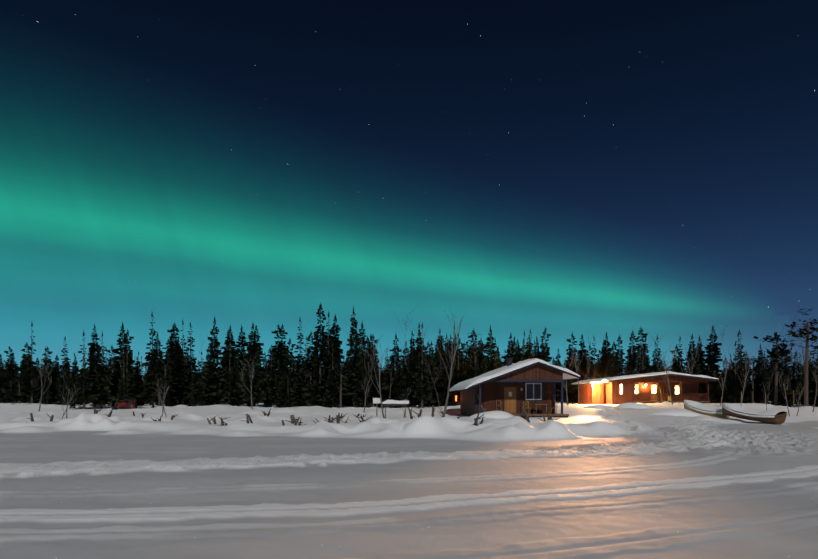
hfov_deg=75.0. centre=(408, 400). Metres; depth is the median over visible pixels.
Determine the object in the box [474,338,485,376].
spruce
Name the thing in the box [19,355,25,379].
spruce
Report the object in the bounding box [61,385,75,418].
birch
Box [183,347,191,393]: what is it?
spruce
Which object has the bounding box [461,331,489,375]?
pine
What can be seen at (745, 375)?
birch
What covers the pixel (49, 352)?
spruce
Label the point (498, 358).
spruce
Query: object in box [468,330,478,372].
spruce
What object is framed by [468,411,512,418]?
snow heap
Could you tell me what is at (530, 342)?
spruce
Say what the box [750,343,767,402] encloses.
spruce
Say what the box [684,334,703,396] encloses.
spruce
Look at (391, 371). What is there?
birch
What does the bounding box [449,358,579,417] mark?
cabin
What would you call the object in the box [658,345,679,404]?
birch
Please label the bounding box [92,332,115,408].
spruce
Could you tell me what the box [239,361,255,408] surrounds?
birch
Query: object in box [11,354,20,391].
spruce
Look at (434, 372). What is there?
birch
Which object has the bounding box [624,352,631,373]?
spruce
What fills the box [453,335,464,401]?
spruce
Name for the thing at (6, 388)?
spruce
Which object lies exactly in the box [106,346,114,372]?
spruce
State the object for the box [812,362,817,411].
birch
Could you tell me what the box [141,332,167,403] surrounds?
spruce
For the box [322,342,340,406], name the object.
spruce
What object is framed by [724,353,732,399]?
spruce
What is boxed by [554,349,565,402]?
spruce
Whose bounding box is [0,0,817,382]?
sky
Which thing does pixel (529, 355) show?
spruce
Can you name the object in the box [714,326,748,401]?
birch
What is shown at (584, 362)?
spruce
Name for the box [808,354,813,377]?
spruce
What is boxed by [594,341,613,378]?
spruce
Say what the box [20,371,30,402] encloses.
spruce
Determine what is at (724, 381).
birch
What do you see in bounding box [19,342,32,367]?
spruce
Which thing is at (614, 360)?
spruce
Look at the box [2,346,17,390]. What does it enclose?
spruce
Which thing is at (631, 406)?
snow heap
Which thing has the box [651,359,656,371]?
spruce
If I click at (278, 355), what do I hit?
spruce
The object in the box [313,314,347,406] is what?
spruce
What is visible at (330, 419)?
stumps
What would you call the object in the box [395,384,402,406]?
spruce
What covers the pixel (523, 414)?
stumps
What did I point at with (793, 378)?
spruce
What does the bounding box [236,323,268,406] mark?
spruce
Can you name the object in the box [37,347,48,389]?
spruce
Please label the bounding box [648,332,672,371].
birch
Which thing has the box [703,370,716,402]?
spruce
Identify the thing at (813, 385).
spruce
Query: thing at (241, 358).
spruce
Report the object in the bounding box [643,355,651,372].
spruce
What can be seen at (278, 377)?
spruce
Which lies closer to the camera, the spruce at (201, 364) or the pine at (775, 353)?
the pine at (775, 353)
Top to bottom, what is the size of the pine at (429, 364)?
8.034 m
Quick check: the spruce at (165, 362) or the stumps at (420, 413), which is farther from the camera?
the spruce at (165, 362)
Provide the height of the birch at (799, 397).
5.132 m
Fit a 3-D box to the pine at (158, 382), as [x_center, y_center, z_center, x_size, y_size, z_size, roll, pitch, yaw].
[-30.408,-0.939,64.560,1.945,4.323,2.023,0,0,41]
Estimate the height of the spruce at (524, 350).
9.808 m
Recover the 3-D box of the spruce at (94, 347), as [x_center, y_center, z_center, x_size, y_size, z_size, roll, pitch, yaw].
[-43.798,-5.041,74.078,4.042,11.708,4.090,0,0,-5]
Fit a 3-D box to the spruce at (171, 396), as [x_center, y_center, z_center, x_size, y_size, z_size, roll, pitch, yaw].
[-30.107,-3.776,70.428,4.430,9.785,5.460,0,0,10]
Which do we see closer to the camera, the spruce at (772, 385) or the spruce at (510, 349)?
the spruce at (510, 349)
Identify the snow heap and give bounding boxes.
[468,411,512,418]
[583,405,614,408]
[612,403,653,408]
[648,410,700,416]
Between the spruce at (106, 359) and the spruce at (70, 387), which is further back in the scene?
the spruce at (106, 359)
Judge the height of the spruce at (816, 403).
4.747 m
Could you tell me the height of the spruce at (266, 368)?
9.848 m
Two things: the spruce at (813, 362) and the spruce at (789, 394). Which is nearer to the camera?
the spruce at (789, 394)
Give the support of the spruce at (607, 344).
on the ground
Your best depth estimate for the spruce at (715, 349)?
86.61 m
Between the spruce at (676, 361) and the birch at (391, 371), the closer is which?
the birch at (391, 371)
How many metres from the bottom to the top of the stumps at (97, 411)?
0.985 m
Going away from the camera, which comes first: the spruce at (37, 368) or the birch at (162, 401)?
the birch at (162, 401)
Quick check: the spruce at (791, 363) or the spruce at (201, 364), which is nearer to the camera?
the spruce at (201, 364)
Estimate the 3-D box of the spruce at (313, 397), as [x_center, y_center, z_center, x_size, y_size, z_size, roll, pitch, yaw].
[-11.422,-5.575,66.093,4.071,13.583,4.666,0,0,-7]
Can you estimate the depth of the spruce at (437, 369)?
69.23 m
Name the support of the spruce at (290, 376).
on the ground
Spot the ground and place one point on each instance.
(191, 482)
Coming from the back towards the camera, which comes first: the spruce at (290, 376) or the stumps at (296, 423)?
the spruce at (290, 376)
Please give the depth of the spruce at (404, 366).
77.84 m
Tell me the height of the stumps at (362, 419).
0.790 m
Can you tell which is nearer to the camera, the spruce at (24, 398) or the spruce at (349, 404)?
the spruce at (349, 404)
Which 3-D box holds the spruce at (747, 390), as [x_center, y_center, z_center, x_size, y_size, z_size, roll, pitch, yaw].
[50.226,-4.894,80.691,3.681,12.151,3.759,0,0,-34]
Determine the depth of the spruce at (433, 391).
74.85 m
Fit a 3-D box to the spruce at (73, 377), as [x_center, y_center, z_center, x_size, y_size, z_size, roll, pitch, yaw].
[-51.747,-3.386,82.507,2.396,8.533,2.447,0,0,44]
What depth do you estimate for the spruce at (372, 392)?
68.85 m
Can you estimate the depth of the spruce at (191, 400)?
68.46 m
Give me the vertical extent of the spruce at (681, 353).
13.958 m
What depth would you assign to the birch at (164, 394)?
33.41 m
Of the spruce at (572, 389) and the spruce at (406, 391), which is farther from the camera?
the spruce at (572, 389)
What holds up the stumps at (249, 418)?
on the ground
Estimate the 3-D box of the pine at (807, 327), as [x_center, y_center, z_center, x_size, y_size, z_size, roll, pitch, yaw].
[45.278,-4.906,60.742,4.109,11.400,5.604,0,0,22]
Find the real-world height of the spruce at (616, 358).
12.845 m
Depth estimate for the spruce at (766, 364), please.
94.52 m
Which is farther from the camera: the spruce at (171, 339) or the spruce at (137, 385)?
the spruce at (171, 339)
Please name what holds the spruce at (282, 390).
on the ground
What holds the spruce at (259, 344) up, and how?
on the ground
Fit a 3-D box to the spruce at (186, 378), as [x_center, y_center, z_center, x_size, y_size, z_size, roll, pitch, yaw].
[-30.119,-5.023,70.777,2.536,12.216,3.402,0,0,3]
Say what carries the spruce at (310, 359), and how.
on the ground
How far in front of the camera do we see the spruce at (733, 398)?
74.48 m
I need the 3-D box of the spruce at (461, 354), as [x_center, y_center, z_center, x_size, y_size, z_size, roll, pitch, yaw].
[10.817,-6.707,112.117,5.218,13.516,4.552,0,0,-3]
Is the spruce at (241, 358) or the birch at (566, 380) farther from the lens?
the spruce at (241, 358)
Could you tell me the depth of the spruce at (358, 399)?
62.77 m
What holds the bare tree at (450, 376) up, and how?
on the ground
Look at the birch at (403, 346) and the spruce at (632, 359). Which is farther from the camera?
the spruce at (632, 359)
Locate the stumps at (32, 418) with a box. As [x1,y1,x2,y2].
[27,413,53,421]
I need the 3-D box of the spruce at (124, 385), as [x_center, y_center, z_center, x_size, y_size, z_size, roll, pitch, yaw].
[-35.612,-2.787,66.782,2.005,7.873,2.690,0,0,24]
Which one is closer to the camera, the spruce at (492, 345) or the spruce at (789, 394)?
the spruce at (492, 345)
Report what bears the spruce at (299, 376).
on the ground
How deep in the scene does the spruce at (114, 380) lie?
75.81 m
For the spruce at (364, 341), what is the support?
on the ground
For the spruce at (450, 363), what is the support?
on the ground
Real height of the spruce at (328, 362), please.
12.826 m
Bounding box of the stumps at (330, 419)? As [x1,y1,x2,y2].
[285,415,342,423]
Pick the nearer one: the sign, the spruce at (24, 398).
the sign
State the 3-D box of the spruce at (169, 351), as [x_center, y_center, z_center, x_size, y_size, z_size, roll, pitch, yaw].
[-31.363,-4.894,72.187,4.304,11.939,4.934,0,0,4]
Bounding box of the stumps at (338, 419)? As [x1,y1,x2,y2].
[333,413,348,422]
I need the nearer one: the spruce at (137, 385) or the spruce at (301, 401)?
the spruce at (301, 401)
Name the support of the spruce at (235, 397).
on the ground
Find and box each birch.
[37,356,53,410]
[61,360,75,418]
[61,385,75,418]
[153,384,171,414]
[157,362,168,416]
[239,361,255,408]
[360,343,371,412]
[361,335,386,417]
[384,340,408,399]
[394,310,413,369]
[416,331,444,405]
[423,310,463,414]
[563,353,573,404]
[570,345,590,404]
[628,324,660,373]
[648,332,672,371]
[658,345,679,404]
[681,342,705,374]
[709,359,729,405]
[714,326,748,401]
[730,353,752,399]
[760,347,774,403]
[778,372,790,415]
[781,305,814,383]
[792,361,804,415]
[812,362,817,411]
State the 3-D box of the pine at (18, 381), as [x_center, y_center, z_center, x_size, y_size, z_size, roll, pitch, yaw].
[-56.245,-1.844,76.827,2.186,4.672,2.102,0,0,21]
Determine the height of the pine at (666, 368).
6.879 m
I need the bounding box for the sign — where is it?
[373,398,380,415]
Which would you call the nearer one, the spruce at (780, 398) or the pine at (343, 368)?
the pine at (343, 368)
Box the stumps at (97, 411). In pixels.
[92,404,111,416]
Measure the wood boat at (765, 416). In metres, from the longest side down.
4.427 x 1.705 x 1.032 m
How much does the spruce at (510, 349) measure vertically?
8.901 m
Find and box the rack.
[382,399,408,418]
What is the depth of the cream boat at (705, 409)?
42.26 m
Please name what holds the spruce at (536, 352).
on the ground
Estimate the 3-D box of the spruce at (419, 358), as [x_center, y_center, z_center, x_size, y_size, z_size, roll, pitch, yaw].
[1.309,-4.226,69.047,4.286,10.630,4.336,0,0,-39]
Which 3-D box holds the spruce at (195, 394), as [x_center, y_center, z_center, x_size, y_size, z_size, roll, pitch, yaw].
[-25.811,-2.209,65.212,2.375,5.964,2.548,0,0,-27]
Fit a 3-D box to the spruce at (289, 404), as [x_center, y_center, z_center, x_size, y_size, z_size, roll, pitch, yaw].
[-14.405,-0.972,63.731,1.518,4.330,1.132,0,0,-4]
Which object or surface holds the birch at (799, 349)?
on the ground
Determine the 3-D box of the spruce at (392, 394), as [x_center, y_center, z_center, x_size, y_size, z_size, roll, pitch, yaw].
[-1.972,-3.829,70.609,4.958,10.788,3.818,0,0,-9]
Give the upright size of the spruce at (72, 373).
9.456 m
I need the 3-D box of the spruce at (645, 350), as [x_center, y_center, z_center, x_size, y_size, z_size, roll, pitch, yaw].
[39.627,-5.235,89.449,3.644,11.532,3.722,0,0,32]
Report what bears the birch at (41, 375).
on the ground
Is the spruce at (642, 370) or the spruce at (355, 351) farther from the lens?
the spruce at (642, 370)
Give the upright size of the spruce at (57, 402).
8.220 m
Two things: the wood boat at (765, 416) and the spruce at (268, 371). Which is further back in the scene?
the spruce at (268, 371)
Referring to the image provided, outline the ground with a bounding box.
[0,401,817,558]
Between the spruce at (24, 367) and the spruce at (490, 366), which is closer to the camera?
the spruce at (490, 366)
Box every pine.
[13,372,26,403]
[150,376,166,405]
[330,354,352,407]
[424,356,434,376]
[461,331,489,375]
[659,362,676,371]
[741,356,764,402]
[753,331,799,405]
[784,309,817,405]
[809,343,817,358]
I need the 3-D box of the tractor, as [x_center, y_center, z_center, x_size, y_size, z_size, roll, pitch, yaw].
[-31.402,0.480,58.783,1.340,1.600,2.334,0,0,22]
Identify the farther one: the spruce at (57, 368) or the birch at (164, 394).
the spruce at (57, 368)
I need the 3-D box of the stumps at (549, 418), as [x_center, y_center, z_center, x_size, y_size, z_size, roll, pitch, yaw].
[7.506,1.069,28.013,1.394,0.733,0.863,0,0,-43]
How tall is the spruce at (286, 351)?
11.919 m
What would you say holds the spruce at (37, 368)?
on the ground
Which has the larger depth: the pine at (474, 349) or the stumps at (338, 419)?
the pine at (474, 349)
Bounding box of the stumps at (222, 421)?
[207,416,229,425]
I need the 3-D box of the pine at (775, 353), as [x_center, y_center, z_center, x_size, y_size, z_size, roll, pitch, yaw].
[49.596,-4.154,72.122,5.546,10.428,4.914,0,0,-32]
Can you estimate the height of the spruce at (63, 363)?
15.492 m
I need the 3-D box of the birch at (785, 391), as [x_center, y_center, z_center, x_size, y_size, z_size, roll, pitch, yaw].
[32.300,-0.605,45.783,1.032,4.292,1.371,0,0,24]
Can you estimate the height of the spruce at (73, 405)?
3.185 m
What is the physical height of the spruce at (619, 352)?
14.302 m
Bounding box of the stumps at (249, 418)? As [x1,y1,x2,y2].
[246,414,252,423]
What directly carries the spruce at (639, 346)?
on the ground
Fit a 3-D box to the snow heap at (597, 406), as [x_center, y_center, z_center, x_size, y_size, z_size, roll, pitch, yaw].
[19.484,0.605,54.233,4.000,0.420,2.000,0,0,-4]
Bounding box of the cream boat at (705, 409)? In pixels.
[683,400,729,417]
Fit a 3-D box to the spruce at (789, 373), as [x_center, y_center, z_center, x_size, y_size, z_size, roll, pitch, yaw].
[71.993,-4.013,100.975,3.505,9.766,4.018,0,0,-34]
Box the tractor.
[112,398,137,409]
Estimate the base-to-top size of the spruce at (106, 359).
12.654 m
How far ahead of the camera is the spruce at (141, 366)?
162.46 m
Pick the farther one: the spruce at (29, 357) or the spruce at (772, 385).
the spruce at (29, 357)
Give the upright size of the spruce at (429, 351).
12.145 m
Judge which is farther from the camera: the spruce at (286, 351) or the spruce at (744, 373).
the spruce at (744, 373)
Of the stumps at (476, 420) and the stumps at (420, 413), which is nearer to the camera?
the stumps at (476, 420)
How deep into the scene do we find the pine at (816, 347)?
65.80 m
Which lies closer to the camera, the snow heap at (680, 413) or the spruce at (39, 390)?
the snow heap at (680, 413)
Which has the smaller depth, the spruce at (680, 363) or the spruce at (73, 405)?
the spruce at (73, 405)
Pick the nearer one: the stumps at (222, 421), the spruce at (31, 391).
the stumps at (222, 421)
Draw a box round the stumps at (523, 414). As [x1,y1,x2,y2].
[515,406,532,422]
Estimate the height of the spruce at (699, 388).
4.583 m
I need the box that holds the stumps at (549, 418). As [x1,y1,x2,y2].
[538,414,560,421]
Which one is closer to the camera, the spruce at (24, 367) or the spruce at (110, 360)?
the spruce at (24, 367)
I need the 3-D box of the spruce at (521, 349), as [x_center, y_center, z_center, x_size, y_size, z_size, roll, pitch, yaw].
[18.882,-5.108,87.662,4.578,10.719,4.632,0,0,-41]
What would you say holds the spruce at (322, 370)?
on the ground
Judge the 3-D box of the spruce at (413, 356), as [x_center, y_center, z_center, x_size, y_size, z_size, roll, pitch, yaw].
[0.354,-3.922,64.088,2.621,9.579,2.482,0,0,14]
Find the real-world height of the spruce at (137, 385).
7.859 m
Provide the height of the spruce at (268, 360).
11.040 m
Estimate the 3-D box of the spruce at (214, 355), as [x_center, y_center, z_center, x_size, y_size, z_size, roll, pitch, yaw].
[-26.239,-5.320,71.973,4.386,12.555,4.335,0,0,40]
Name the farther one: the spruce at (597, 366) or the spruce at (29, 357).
the spruce at (29, 357)
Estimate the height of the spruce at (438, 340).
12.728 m
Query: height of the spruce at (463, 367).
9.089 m
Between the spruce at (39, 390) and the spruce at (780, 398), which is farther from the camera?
the spruce at (39, 390)
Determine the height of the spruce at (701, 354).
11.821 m
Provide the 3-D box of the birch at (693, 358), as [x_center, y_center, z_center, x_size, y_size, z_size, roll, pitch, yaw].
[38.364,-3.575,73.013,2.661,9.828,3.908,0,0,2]
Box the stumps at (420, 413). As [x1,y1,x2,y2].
[408,405,435,418]
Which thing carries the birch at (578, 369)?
on the ground
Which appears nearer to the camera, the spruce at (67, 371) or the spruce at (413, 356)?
the spruce at (413, 356)
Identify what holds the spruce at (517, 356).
on the ground
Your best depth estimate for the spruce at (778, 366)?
87.89 m
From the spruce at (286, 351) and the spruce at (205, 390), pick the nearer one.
the spruce at (205, 390)
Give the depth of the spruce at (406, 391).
63.54 m
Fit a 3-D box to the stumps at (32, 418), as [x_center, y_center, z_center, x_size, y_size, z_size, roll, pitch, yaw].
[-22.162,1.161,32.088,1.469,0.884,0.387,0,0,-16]
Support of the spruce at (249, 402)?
on the ground
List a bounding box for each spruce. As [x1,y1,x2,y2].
[0,370,10,402]
[1,354,21,403]
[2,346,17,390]
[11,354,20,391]
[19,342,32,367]
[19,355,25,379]
[20,349,33,376]
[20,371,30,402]
[21,323,40,402]
[22,356,33,381]
[34,358,41,382]
[34,359,46,402]
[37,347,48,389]
[40,377,51,404]
[42,346,52,372]
[43,354,49,388]
[46,362,60,404]
[48,364,59,403]
[54,356,60,383]
[54,370,68,404]
[58,337,71,401]
[61,360,69,389]
[65,379,72,404]
[68,353,80,404]
[69,386,77,408]
[70,331,99,408]
[71,355,78,383]
[76,325,109,405]
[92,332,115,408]
[104,348,110,376]
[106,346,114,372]
[107,322,141,400]
[112,349,134,402]
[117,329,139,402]
[132,351,145,405]
[137,313,165,407]
[140,356,144,383]
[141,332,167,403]
[161,322,189,406]
[161,337,192,405]
[162,339,171,371]
[163,326,184,385]
[175,321,191,404]
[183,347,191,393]
[184,322,198,382]
[188,378,201,405]
[189,360,206,405]
[197,351,204,385]
[198,317,227,405]
[202,358,219,404]
[203,348,218,405]
[215,331,231,382]
[220,325,238,401]
[225,362,242,405]
[230,324,254,402]
[235,344,245,402]
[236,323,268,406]
[243,326,269,403]
[247,399,259,405]
[258,348,270,402]
[261,353,268,386]
[266,323,289,403]
[267,324,288,403]
[267,344,276,386]
[272,363,284,406]
[274,371,293,407]
[283,376,293,406]
[285,339,295,380]
[287,347,298,404]
[289,318,308,405]
[293,379,307,406]
[301,332,316,405]
[302,303,330,406]
[303,337,311,378]
[307,350,318,383]
[311,358,338,407]
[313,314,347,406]
[321,311,339,407]
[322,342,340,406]
[342,305,366,406]
[344,321,382,385]
[344,392,352,406]
[352,352,370,407]
[360,335,387,407]
[361,336,375,363]
[368,335,378,370]
[378,368,387,401]
[381,335,406,407]
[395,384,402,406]
[396,342,409,388]
[398,371,414,407]
[403,331,420,403]
[406,329,436,406]
[412,323,431,407]
[414,324,430,406]
[425,341,432,368]
[427,356,433,391]
[428,340,452,406]
[429,340,433,365]
[430,334,458,406]
[430,373,436,406]
[431,329,444,376]
[437,335,444,377]
[444,341,455,405]
[450,333,466,379]
[451,325,457,377]
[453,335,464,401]
[453,346,468,405]
[457,338,465,363]
[465,340,474,379]
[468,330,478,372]
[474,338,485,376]
[483,324,499,370]
[484,347,495,372]
[496,347,502,367]
[500,334,516,365]
[511,338,522,363]
[519,338,525,360]
[522,330,525,354]
[522,335,534,359]
[527,330,533,358]
[534,337,542,358]
[538,327,551,361]
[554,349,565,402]
[560,332,580,403]
[564,345,573,402]
[569,334,589,398]
[586,356,594,379]
[588,338,597,375]
[593,350,601,377]
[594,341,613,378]
[598,331,615,376]
[610,347,618,374]
[611,342,618,373]
[615,336,625,374]
[616,360,624,375]
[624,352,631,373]
[626,331,641,374]
[634,328,648,373]
[638,338,648,373]
[641,336,651,372]
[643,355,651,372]
[651,335,664,371]
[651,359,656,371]
[669,344,684,372]
[676,354,685,372]
[677,337,686,371]
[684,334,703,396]
[692,335,705,394]
[698,383,702,400]
[699,326,730,402]
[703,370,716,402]
[709,366,723,402]
[721,358,729,398]
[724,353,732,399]
[725,330,753,402]
[725,342,743,402]
[728,332,749,402]
[737,350,751,402]
[745,350,756,402]
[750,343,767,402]
[754,352,769,403]
[761,358,780,404]
[766,332,786,390]
[770,373,789,405]
[772,346,793,406]
[782,347,795,391]
[782,357,795,403]
[788,352,801,404]
[793,362,811,405]
[797,361,812,401]
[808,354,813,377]
[808,359,817,401]
[810,383,817,406]
[811,356,816,379]
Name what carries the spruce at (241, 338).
on the ground
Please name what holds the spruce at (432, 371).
on the ground
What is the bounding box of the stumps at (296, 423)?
[281,417,306,425]
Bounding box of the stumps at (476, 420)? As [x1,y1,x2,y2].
[474,412,483,425]
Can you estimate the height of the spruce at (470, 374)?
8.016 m
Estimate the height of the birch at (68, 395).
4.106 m
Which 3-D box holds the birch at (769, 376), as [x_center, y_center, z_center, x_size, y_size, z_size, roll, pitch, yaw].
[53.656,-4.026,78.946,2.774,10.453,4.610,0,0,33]
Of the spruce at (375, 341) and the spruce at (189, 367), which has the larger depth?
the spruce at (375, 341)
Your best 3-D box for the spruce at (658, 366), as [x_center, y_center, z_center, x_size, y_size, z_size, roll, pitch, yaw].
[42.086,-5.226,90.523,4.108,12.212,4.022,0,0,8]
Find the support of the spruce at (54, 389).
on the ground
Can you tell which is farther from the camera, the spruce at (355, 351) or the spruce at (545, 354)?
the spruce at (545, 354)
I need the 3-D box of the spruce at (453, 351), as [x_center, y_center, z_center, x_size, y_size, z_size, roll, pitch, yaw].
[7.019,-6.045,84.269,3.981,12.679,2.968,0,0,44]
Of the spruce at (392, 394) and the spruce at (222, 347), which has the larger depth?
the spruce at (222, 347)
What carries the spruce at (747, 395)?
on the ground
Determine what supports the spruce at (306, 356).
on the ground
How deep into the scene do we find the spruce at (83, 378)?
68.57 m
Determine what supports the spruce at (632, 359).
on the ground
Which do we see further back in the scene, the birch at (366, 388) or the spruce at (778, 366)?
the spruce at (778, 366)
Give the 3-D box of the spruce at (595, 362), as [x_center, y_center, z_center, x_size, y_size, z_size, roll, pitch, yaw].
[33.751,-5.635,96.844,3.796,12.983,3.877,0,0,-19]
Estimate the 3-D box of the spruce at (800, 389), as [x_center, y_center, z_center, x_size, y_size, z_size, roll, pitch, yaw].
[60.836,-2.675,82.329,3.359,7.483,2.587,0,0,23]
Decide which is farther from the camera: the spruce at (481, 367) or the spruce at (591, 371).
the spruce at (591, 371)
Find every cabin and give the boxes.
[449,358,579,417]
[571,370,718,403]
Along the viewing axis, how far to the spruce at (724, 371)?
102.66 m
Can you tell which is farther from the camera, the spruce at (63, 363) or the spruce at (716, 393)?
the spruce at (63, 363)
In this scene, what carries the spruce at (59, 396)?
on the ground
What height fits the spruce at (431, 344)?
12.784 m
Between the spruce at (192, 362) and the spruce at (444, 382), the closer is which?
the spruce at (444, 382)
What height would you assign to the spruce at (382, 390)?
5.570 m
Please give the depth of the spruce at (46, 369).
99.65 m
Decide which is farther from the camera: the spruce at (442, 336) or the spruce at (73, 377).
the spruce at (73, 377)
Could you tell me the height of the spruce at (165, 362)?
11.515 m
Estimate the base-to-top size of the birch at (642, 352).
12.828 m
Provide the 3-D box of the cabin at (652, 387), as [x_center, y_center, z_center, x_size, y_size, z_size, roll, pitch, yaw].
[28.428,-1.665,67.396,14.900,4.553,11.330,0,0,-4]
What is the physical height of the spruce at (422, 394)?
9.819 m
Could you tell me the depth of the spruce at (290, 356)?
103.15 m
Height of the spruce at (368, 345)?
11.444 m
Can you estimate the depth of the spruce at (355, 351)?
66.93 m
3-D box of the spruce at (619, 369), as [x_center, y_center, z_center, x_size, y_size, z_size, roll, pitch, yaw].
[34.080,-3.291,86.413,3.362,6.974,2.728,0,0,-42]
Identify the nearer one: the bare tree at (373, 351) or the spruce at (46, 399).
the bare tree at (373, 351)
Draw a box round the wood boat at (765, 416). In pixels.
[722,403,786,424]
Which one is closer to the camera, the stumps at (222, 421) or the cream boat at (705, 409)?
the stumps at (222, 421)
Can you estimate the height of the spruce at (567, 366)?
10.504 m
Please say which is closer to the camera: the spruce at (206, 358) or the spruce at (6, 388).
the spruce at (206, 358)
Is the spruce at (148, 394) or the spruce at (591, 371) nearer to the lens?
the spruce at (148, 394)
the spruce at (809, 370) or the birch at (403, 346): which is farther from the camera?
the spruce at (809, 370)
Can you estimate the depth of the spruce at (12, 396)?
71.25 m
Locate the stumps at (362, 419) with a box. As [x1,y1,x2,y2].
[357,415,370,421]
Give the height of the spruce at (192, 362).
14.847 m
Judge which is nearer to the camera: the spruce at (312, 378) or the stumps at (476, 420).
the stumps at (476, 420)
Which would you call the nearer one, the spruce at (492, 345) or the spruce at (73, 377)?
the spruce at (492, 345)
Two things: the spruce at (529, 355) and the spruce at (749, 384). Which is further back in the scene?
the spruce at (749, 384)
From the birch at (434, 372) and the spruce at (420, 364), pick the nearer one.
the birch at (434, 372)
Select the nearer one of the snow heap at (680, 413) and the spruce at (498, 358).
the snow heap at (680, 413)

